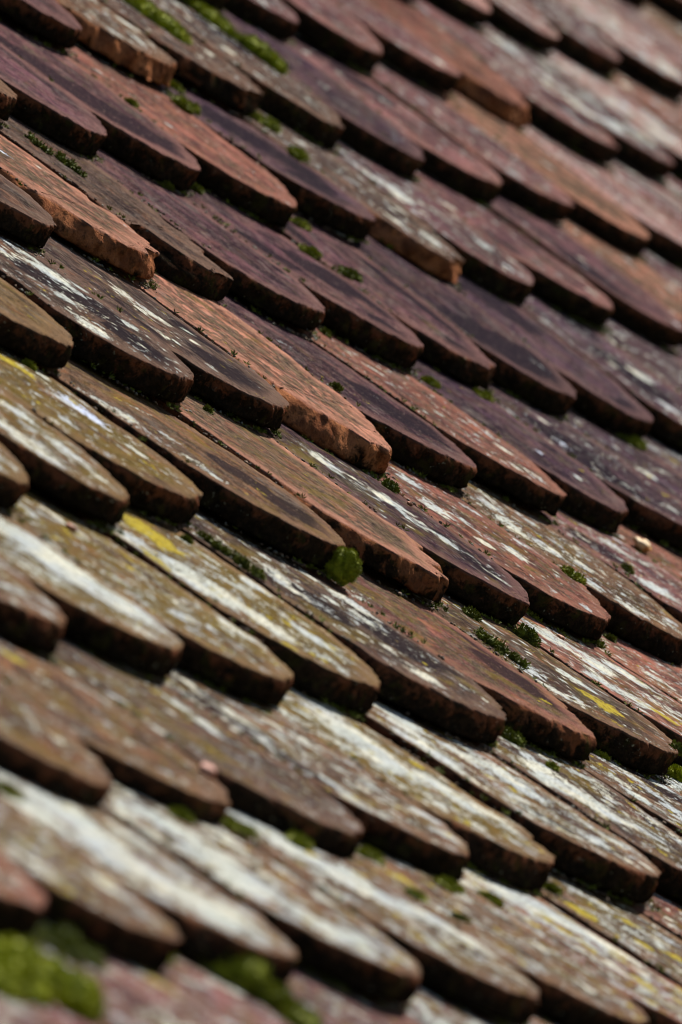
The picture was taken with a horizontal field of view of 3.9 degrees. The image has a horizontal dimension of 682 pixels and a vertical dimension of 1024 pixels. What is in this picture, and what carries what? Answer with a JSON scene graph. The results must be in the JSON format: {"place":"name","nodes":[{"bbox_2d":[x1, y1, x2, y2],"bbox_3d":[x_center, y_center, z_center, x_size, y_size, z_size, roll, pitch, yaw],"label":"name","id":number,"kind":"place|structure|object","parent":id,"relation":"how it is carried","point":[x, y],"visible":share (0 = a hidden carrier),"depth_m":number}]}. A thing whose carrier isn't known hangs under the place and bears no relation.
{"place":"outdoors","nodes":[
{"label":"outdoors","id":0,"kind":"place"},
{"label":"roof deck","id":1,"kind":"structure","parent":0,"visible":0},
{"bbox_2d":[0,995,103,1023],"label":"clay tile","id":2,"kind":"object","parent":1,"relation":"on","point":[13,1012],"visible":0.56,"depth_m":4.08},
{"bbox_2d":[0,934,107,1023],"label":"moss cushion","id":3,"kind":"object","parent":2,"relation":"on","point":[29,972],"visible":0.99,"depth_m":4.14},
{"bbox_2d":[0,921,222,1023],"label":"clay tile","id":4,"kind":"object","parent":1,"relation":"on","point":[138,996],"visible":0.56,"depth_m":4.29},
{"bbox_2d":[0,856,46,938],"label":"clay tile","id":5,"kind":"object","parent":4,"relation":"on","point":[23,899],"visible":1,"depth_m":4.21},
{"bbox_2d":[33,919,109,971],"bbox_3d":[-0.117,0.184,4.275,0.036,0.015,0.060,35,6,19],"label":"moss cushion","id":6,"kind":"object","parent":4,"relation":"on","point":[68,944],"visible":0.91,"depth_m":4.28},
{"bbox_2d":[148,947,289,1023],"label":"clay tile","id":7,"kind":"object","parent":1,"relation":"on","point":[219,999],"visible":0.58,"depth_m":4.43},
{"bbox_2d":[0,802,181,973],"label":"clay tile","id":8,"kind":"object","parent":7,"relation":"on","point":[103,910],"visible":0.97,"depth_m":4.36},
{"bbox_2d":[185,920,323,1023],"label":"moss cushion","id":9,"kind":"object","parent":7,"relation":"on","point":[247,975],"visible":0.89,"depth_m":4.49},
{"bbox_2d":[0,0,681,1023],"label":"moss crumbs","id":10,"kind":"object","parent":1,"relation":"on","point":[374,476],"visible":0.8,"depth_m":6.06},
{"bbox_2d":[0,0,681,1023],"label":"grit","id":11,"kind":"object","parent":1,"relation":"on","point":[460,492],"visible":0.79,"depth_m":6.16},
{"bbox_2d":[655,88,681,108],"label":"clay tile","id":12,"kind":"object","parent":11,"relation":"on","point":[668,96],"visible":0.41,"depth_m":8.83},
{"bbox_2d":[557,0,681,99],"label":"clay tile","id":13,"kind":"object","parent":12,"relation":"on","point":[645,61],"visible":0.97,"depth_m":8.80},
{"bbox_2d":[596,0,681,72],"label":"clay tile","id":14,"kind":"object","parent":12,"relation":"on","point":[652,34],"visible":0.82,"depth_m":9.00},
{"label":"clay tile","id":15,"kind":"object","parent":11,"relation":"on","visible":0},
{"bbox_2d":[625,0,681,42],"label":"clay tile","id":16,"kind":"object","parent":15,"relation":"on","point":[669,22],"visible":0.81,"depth_m":9.17},
{"label":"clay tile","id":17,"kind":"object","parent":11,"relation":"on","visible":0},
{"bbox_2d":[624,160,681,200],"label":"clay tile","id":18,"kind":"object","parent":17,"relation":"on","point":[675,185],"visible":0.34,"depth_m":8.38},
{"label":"clay tile","id":19,"kind":"object","parent":11,"relation":"on","visible":0},
{"bbox_2d":[554,406,681,502],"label":"clay tile","id":20,"kind":"object","parent":19,"relation":"on","point":[654,470],"visible":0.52,"depth_m":7.06},
{"bbox_2d":[437,274,653,437],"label":"clay tile","id":21,"kind":"object","parent":20,"relation":"on","point":[605,400],"visible":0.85,"depth_m":7.15},
{"bbox_2d":[316,142,533,303],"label":"clay tile","id":22,"kind":"object","parent":21,"relation":"on","point":[490,266],"visible":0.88,"depth_m":7.28},
{"bbox_2d":[151,0,343,147],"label":"clay tile","id":23,"kind":"object","parent":22,"relation":"on","point":[288,100],"visible":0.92,"depth_m":7.23},
{"bbox_2d":[181,0,289,74],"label":"moss cushion","id":24,"kind":"object","parent":23,"relation":"on","point":[260,49],"visible":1,"depth_m":7.32},
{"bbox_2d":[214,8,423,177],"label":"clay tile","id":25,"kind":"object","parent":22,"relation":"on","point":[370,132],"visible":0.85,"depth_m":7.41},
{"bbox_2d":[224,0,298,40],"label":"clay tile","id":26,"kind":"object","parent":25,"relation":"on","point":[277,19],"visible":0.99,"depth_m":7.51},
{"label":"clay tile","id":27,"kind":"object","parent":11,"relation":"on","visible":0},
{"bbox_2d":[496,486,681,623],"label":"clay tile","id":28,"kind":"object","parent":27,"relation":"on","point":[656,580],"visible":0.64,"depth_m":6.58},
{"bbox_2d":[284,321,566,515],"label":"clay tile","id":29,"kind":"object","parent":28,"relation":"on","point":[506,467],"visible":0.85,"depth_m":6.52},
{"bbox_2d":[174,181,422,367],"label":"clay tile","id":30,"kind":"object","parent":29,"relation":"on","point":[355,315],"visible":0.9,"depth_m":6.65},
{"bbox_2d":[388,356,627,533],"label":"clay tile","id":31,"kind":"object","parent":28,"relation":"on","point":[592,499],"visible":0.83,"depth_m":6.70},
{"bbox_2d":[251,209,495,390],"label":"clay tile","id":32,"kind":"object","parent":31,"relation":"on","point":[452,350],"visible":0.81,"depth_m":6.82},
{"bbox_2d":[18,23,296,226],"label":"clay tile","id":33,"kind":"object","parent":32,"relation":"on","point":[230,173],"visible":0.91,"depth_m":6.78},
{"bbox_2d":[611,521,681,579],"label":"clay tile","id":34,"kind":"object","parent":27,"relation":"on","point":[668,560],"visible":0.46,"depth_m":6.77},
{"bbox_2d":[470,381,681,549],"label":"clay tile","id":35,"kind":"object","parent":34,"relation":"on","point":[654,510],"visible":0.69,"depth_m":6.87},
{"bbox_2d":[320,222,575,416],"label":"clay tile","id":36,"kind":"object","parent":35,"relation":"on","point":[528,375],"visible":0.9,"depth_m":6.98},
{"bbox_2d":[129,69,375,239],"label":"clay tile","id":37,"kind":"object","parent":36,"relation":"on","point":[315,195],"visible":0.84,"depth_m":6.95},
{"bbox_2d":[55,0,176,86],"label":"clay tile","id":38,"kind":"object","parent":37,"relation":"on","point":[112,36],"visible":0.97,"depth_m":6.89},
{"bbox_2d":[98,0,262,113],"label":"clay tile","id":39,"kind":"object","parent":37,"relation":"on","point":[206,69],"visible":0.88,"depth_m":7.05},
{"bbox_2d":[122,0,192,46],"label":"moss cushion","id":40,"kind":"object","parent":39,"relation":"on","point":[172,26],"visible":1,"depth_m":7.09},
{"bbox_2d":[169,93,201,114],"bbox_3d":[-0.105,-0.279,6.916,0.023,0.010,0.037,35,6,19],"label":"moss cushion","id":41,"kind":"object","parent":37,"relation":"on","point":[182,102],"visible":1,"depth_m":6.90},
{"bbox_2d":[174,74,463,283],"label":"clay tile","id":42,"kind":"object","parent":36,"relation":"on","point":[411,237],"visible":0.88,"depth_m":7.11},
{"bbox_2d":[286,965,404,1023],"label":"clay tile","id":43,"kind":"object","parent":1,"relation":"on","point":[330,1002],"visible":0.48,"depth_m":4.63},
{"bbox_2d":[0,769,297,985],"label":"clay tile","id":44,"kind":"object","parent":43,"relation":"on","point":[194,909],"visible":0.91,"depth_m":4.53},
{"bbox_2d":[0,682,112,808],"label":"clay tile","id":45,"kind":"object","parent":44,"relation":"on","point":[42,750],"visible":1,"depth_m":4.63},
{"bbox_2d":[352,982,493,1023],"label":"clay tile","id":46,"kind":"object","parent":1,"relation":"on","point":[435,1009],"visible":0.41,"depth_m":4.78},
{"bbox_2d":[96,780,420,1004],"bbox_3d":[-0.079,0.155,4.744,0.277,0.018,0.182,32,5,19],"label":"clay tile","id":47,"kind":"object","parent":46,"relation":"on","point":[318,931],"visible":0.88,"depth_m":4.70},
{"bbox_2d":[0,635,229,825],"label":"clay tile","id":48,"kind":"object","parent":47,"relation":"on","point":[127,751],"visible":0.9,"depth_m":4.81},
{"bbox_2d":[0,560,65,653],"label":"clay tile","id":49,"kind":"object","parent":48,"relation":"on","point":[32,617],"visible":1,"depth_m":4.93},
{"bbox_2d":[464,1002,562,1023],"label":"clay tile","id":50,"kind":"object","parent":1,"relation":"on","point":[537,1018],"visible":0.17,"depth_m":4.96},
{"bbox_2d":[219,807,539,1023],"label":"clay tile","id":51,"kind":"object","parent":50,"relation":"on","point":[452,961],"visible":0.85,"depth_m":4.86},
{"bbox_2d":[19,633,363,859],"bbox_3d":[-0.105,0.096,5.017,0.276,0.019,0.183,33,6,19],"label":"clay tile","id":52,"kind":"object","parent":51,"relation":"on","point":[257,784],"visible":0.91,"depth_m":4.98},
{"bbox_2d":[0,512,182,677],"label":"clay tile","id":53,"kind":"object","parent":52,"relation":"on","point":[104,619],"visible":0.98,"depth_m":5.09},
{"bbox_2d":[221,812,260,839],"bbox_3d":[-0.049,0.151,4.848,0.021,0.009,0.037,35,6,19],"label":"moss cushion","id":54,"kind":"object","parent":51,"relation":"on","point":[242,828],"visible":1,"depth_m":4.84},
{"bbox_2d":[283,828,314,850],"bbox_3d":[-0.020,0.161,4.926,0.019,0.010,0.033,35,6,19],"label":"moss cushion","id":55,"kind":"object","parent":51,"relation":"on","point":[300,840],"visible":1,"depth_m":4.92},
{"bbox_2d":[353,841,648,1023],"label":"clay tile","id":56,"kind":"object","parent":50,"relation":"on","point":[571,989],"visible":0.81,"depth_m":5.03},
{"bbox_2d":[136,665,468,881],"bbox_3d":[-0.050,0.113,5.184,0.278,0.018,0.177,32,5,19],"label":"clay tile","id":57,"kind":"object","parent":56,"relation":"on","point":[394,824],"visible":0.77,"depth_m":5.14},
{"bbox_2d":[0,483,292,704],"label":"clay tile","id":58,"kind":"object","parent":57,"relation":"on","point":[218,650],"visible":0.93,"depth_m":5.27},
{"bbox_2d":[0,444,28,509],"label":"clay tile","id":59,"kind":"object","parent":58,"relation":"on","point":[14,485],"visible":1,"depth_m":5.23},
{"bbox_2d":[430,874,465,893],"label":"moss cushion","id":60,"kind":"object","parent":56,"relation":"on","point":[447,883],"visible":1,"depth_m":5.10},
{"bbox_2d":[607,889,681,940],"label":"clay tile","id":61,"kind":"object","parent":1,"relation":"on","point":[669,914],"visible":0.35,"depth_m":5.52},
{"bbox_2d":[462,735,681,902],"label":"clay tile","id":62,"kind":"object","parent":61,"relation":"on","point":[657,844],"visible":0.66,"depth_m":5.65},
{"bbox_2d":[642,431,681,475],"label":"clay tile","id":63,"kind":"object","parent":1,"relation":"on","point":[663,451],"visible":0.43,"depth_m":7.22},
{"bbox_2d":[511,290,681,448],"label":"clay tile","id":64,"kind":"object","parent":63,"relation":"on","point":[658,400],"visible":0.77,"depth_m":7.31},
{"bbox_2d":[648,338,681,362],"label":"clay tile","id":65,"kind":"object","parent":1,"relation":"on","point":[675,356],"visible":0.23,"depth_m":7.65},
{"bbox_2d":[465,192,681,347],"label":"clay tile","id":66,"kind":"object","parent":65,"relation":"on","point":[637,308],"visible":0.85,"depth_m":7.61},
{"bbox_2d":[343,59,573,221],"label":"clay tile","id":67,"kind":"object","parent":66,"relation":"on","point":[524,183],"visible":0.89,"depth_m":7.73},
{"bbox_2d":[653,762,681,793],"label":"clay tile","id":68,"kind":"object","parent":1,"relation":"on","point":[676,785],"visible":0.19,"depth_m":5.99},
{"bbox_2d":[496,610,681,765],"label":"clay tile","id":69,"kind":"object","parent":68,"relation":"on","point":[660,710],"visible":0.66,"depth_m":6.13},
{"bbox_2d":[368,458,610,640],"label":"clay tile","id":70,"kind":"object","parent":69,"relation":"on","point":[556,595],"visible":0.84,"depth_m":6.23},
{"bbox_2d":[91,255,391,473],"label":"clay tile","id":71,"kind":"object","parent":70,"relation":"on","point":[321,414],"visible":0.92,"depth_m":6.19},
{"bbox_2d":[0,135,158,279],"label":"clay tile","id":72,"kind":"object","parent":71,"relation":"on","point":[82,221],"visible":0.98,"depth_m":6.15},
{"bbox_2d":[0,114,232,300],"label":"clay tile","id":73,"kind":"object","parent":71,"relation":"on","point":[181,259],"visible":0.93,"depth_m":6.32},
{"bbox_2d":[0,80,16,120],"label":"clay tile","id":74,"kind":"object","parent":73,"relation":"on","point":[8,97],"visible":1,"depth_m":6.30},
{"bbox_2d":[0,44,106,155],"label":"clay tile","id":75,"kind":"object","parent":73,"relation":"on","point":[45,106],"visible":0.98,"depth_m":6.44},
{"label":"clay tile","id":76,"kind":"object","parent":1,"relation":"on","visible":0},
{"bbox_2d":[553,750,681,836],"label":"clay tile","id":77,"kind":"object","parent":76,"relation":"on","point":[660,801],"visible":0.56,"depth_m":5.83},
{"bbox_2d":[280,551,596,760],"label":"clay tile","id":78,"kind":"object","parent":77,"relation":"on","point":[533,711],"visible":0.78,"depth_m":5.77},
{"bbox_2d":[8,348,345,568],"bbox_3d":[-0.113,-0.047,5.785,0.277,0.020,0.183,34,6,19],"label":"clay tile","id":79,"kind":"object","parent":78,"relation":"on","point":[237,492],"visible":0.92,"depth_m":5.73},
{"bbox_2d":[0,278,72,367],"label":"clay tile","id":80,"kind":"object","parent":79,"relation":"on","point":[31,330],"visible":1,"depth_m":5.69},
{"bbox_2d":[0,230,193,402],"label":"clay tile","id":81,"kind":"object","parent":79,"relation":"on","point":[107,339],"visible":0.98,"depth_m":5.86},
{"bbox_2d":[324,546,362,585],"bbox_3d":[0.002,0.030,5.746,0.025,0.022,0.025,35,6,19],"label":"moss cushion","id":82,"kind":"object","parent":78,"relation":"on","point":[344,566],"visible":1,"depth_m":5.74},
{"bbox_2d":[368,567,677,775],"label":"clay tile","id":83,"kind":"object","parent":77,"relation":"on","point":[626,735],"visible":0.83,"depth_m":5.94},
{"bbox_2d":[135,389,448,602],"bbox_3d":[-0.049,-0.029,5.947,0.278,0.018,0.176,35,6,19],"label":"clay tile","id":84,"kind":"object","parent":83,"relation":"on","point":[381,545],"visible":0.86,"depth_m":5.90},
{"bbox_2d":[4,231,288,429],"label":"clay tile","id":85,"kind":"object","parent":84,"relation":"on","point":[224,381],"visible":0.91,"depth_m":6.03},
{"bbox_2d":[0,174,56,247],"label":"clay tile","id":86,"kind":"object","parent":85,"relation":"on","point":[26,217],"visible":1,"depth_m":6.00},
{"bbox_2d":[244,419,529,624],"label":"clay tile","id":87,"kind":"object","parent":83,"relation":"on","point":[478,579],"visible":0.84,"depth_m":6.07},
{"bbox_2d":[473,626,530,669],"bbox_3d":[0.095,0.080,5.918,0.044,0.010,0.017,35,6,19],"label":"moss cushion","id":88,"kind":"object","parent":83,"relation":"on","point":[491,640],"visible":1,"depth_m":5.92},
{"bbox_2d":[511,622,541,647],"bbox_3d":[0.114,0.074,6.061,0.021,0.012,0.026,35,6,19],"label":"moss cushion","id":89,"kind":"object","parent":83,"relation":"on","point":[529,634],"visible":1,"depth_m":6.05},
{"label":"clay tile","id":90,"kind":"object","parent":1,"relation":"on","visible":0},
{"bbox_2d":[458,864,681,1023],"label":"clay tile","id":91,"kind":"object","parent":90,"relation":"on","point":[655,997],"visible":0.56,"depth_m":5.22},
{"bbox_2d":[266,685,554,890],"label":"clay tile","id":92,"kind":"object","parent":91,"relation":"on","point":[499,845],"visible":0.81,"depth_m":5.31},
{"bbox_2d":[28,482,380,712],"bbox_3d":[-0.094,0.028,5.481,0.275,0.020,0.183,34,6,19],"label":"clay tile","id":93,"kind":"object","parent":92,"relation":"on","point":[318,661],"visible":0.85,"depth_m":5.43},
{"bbox_2d":[0,387,128,524],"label":"clay tile","id":94,"kind":"object","parent":93,"relation":"on","point":[56,464],"visible":0.98,"depth_m":5.38},
{"bbox_2d":[0,345,202,523],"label":"clay tile","id":95,"kind":"object","parent":93,"relation":"on","point":[148,479],"visible":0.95,"depth_m":5.57},
{"bbox_2d":[529,867,681,987],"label":"clay tile","id":96,"kind":"object","parent":90,"relation":"on","point":[644,938],"visible":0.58,"depth_m":5.37},
{"bbox_2d":[334,695,660,902],"bbox_3d":[0.055,0.137,5.524,0.275,0.020,0.182,32,5,19],"label":"clay tile","id":97,"kind":"object","parent":96,"relation":"on","point":[577,844],"visible":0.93,"depth_m":5.47},
{"bbox_2d":[158,505,506,742],"bbox_3d":[-0.025,0.050,5.647,0.275,0.020,0.183,34,6,19],"label":"clay tile","id":98,"kind":"object","parent":97,"relation":"on","point":[418,679],"visible":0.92,"depth_m":5.60},
{"bbox_2d":[196,529,266,581],"bbox_3d":[-0.060,0.024,5.576,0.051,0.009,0.018,35,6,19],"label":"moss cushion","id":99,"kind":"object","parent":98,"relation":"on","point":[242,561],"visible":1,"depth_m":5.57},
{"label":"clay tile","id":100,"kind":"object","parent":1,"relation":"on","visible":0},
{"bbox_2d":[528,44,681,175],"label":"clay tile","id":101,"kind":"object","parent":100,"relation":"on","point":[668,141],"visible":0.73,"depth_m":8.54},
{"bbox_2d":[523,0,620,75],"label":"clay tile","id":102,"kind":"object","parent":101,"relation":"on","point":[581,41],"visible":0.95,"depth_m":8.63},
{"bbox_2d":[586,64,681,137],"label":"clay tile","id":103,"kind":"object","parent":100,"relation":"on","point":[667,111],"visible":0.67,"depth_m":8.72},
{"label":"clay tile","id":104,"kind":"object","parent":1,"relation":"on","visible":0},
{"bbox_2d":[576,149,681,226],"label":"clay tile","id":105,"kind":"object","parent":104,"relation":"on","point":[661,198],"visible":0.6,"depth_m":8.24},
{"bbox_2d":[450,11,673,178],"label":"clay tile","id":106,"kind":"object","parent":105,"relation":"on","point":[639,148],"visible":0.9,"depth_m":8.36},
{"bbox_2d":[485,0,559,51],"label":"clay tile","id":107,"kind":"object","parent":106,"relation":"on","point":[523,21],"visible":0.99,"depth_m":8.46},
{"label":"clay tile","id":108,"kind":"object","parent":1,"relation":"on","visible":0},
{"bbox_2d":[542,215,681,342],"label":"clay tile","id":109,"kind":"object","parent":108,"relation":"on","point":[663,292],"visible":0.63,"depth_m":7.81},
{"bbox_2d":[415,80,649,254],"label":"clay tile","id":110,"kind":"object","parent":109,"relation":"on","point":[600,214],"visible":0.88,"depth_m":7.90},
{"bbox_2d":[331,0,461,93],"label":"clay tile","id":111,"kind":"object","parent":110,"relation":"on","point":[408,54],"visible":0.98,"depth_m":7.85},
{"bbox_2d":[367,0,528,127],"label":"clay tile","id":112,"kind":"object","parent":110,"relation":"on","point":[484,87],"visible":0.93,"depth_m":8.03},
{"bbox_2d":[621,247,681,291],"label":"clay tile","id":113,"kind":"object","parent":108,"relation":"on","point":[665,270],"visible":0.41,"depth_m":7.97},
{"bbox_2d":[507,120,681,265],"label":"clay tile","id":114,"kind":"object","parent":113,"relation":"on","point":[663,231],"visible":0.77,"depth_m":8.07},
{"bbox_2d":[403,0,618,163],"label":"clay tile","id":115,"kind":"object","parent":114,"relation":"on","point":[552,112],"visible":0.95,"depth_m":8.19},
{"bbox_2d":[433,0,490,26],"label":"clay tile","id":116,"kind":"object","parent":115,"relation":"on","point":[476,12],"visible":1,"depth_m":8.30},
{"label":"clay tile","id":117,"kind":"object","parent":1,"relation":"on","visible":0},
{"bbox_2d":[569,311,681,395],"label":"clay tile","id":118,"kind":"object","parent":117,"relation":"on","point":[665,366],"visible":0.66,"depth_m":7.50},
{"bbox_2d":[404,169,613,325],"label":"clay tile","id":119,"kind":"object","parent":118,"relation":"on","point":[556,281],"visible":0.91,"depth_m":7.44},
{"bbox_2d":[279,32,501,201],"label":"clay tile","id":120,"kind":"object","parent":119,"relation":"on","point":[451,162],"visible":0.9,"depth_m":7.57},
{"bbox_2d":[280,0,382,71],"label":"clay tile","id":121,"kind":"object","parent":120,"relation":"on","point":[331,27],"visible":0.98,"depth_m":7.67},
{"label":"clay tile","id":122,"kind":"object","parent":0,"visible":0},
{"bbox_2d":[569,628,681,703],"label":"clay tile","id":123,"kind":"object","parent":122,"relation":"on","point":[658,673],"visible":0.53,"depth_m":6.30},
{"bbox_2d":[430,477,681,664],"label":"clay tile","id":124,"kind":"object","parent":123,"relation":"on","point":[641,620],"visible":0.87,"depth_m":6.40},
{"bbox_2d":[215,292,476,488],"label":"clay tile","id":125,"kind":"object","parent":124,"relation":"on","point":[414,441],"visible":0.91,"depth_m":6.37},
{"bbox_2d":[82,147,324,330],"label":"clay tile","id":126,"kind":"object","parent":125,"relation":"on","point":[261,281],"visible":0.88,"depth_m":6.49},
{"bbox_2d":[0,12,199,190],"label":"clay tile","id":127,"kind":"object","parent":126,"relation":"on","point":[141,142],"visible":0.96,"depth_m":6.62},
{"bbox_2d":[0,0,81,48],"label":"clay tile","id":128,"kind":"object","parent":127,"relation":"on","point":[54,21],"visible":1,"depth_m":6.72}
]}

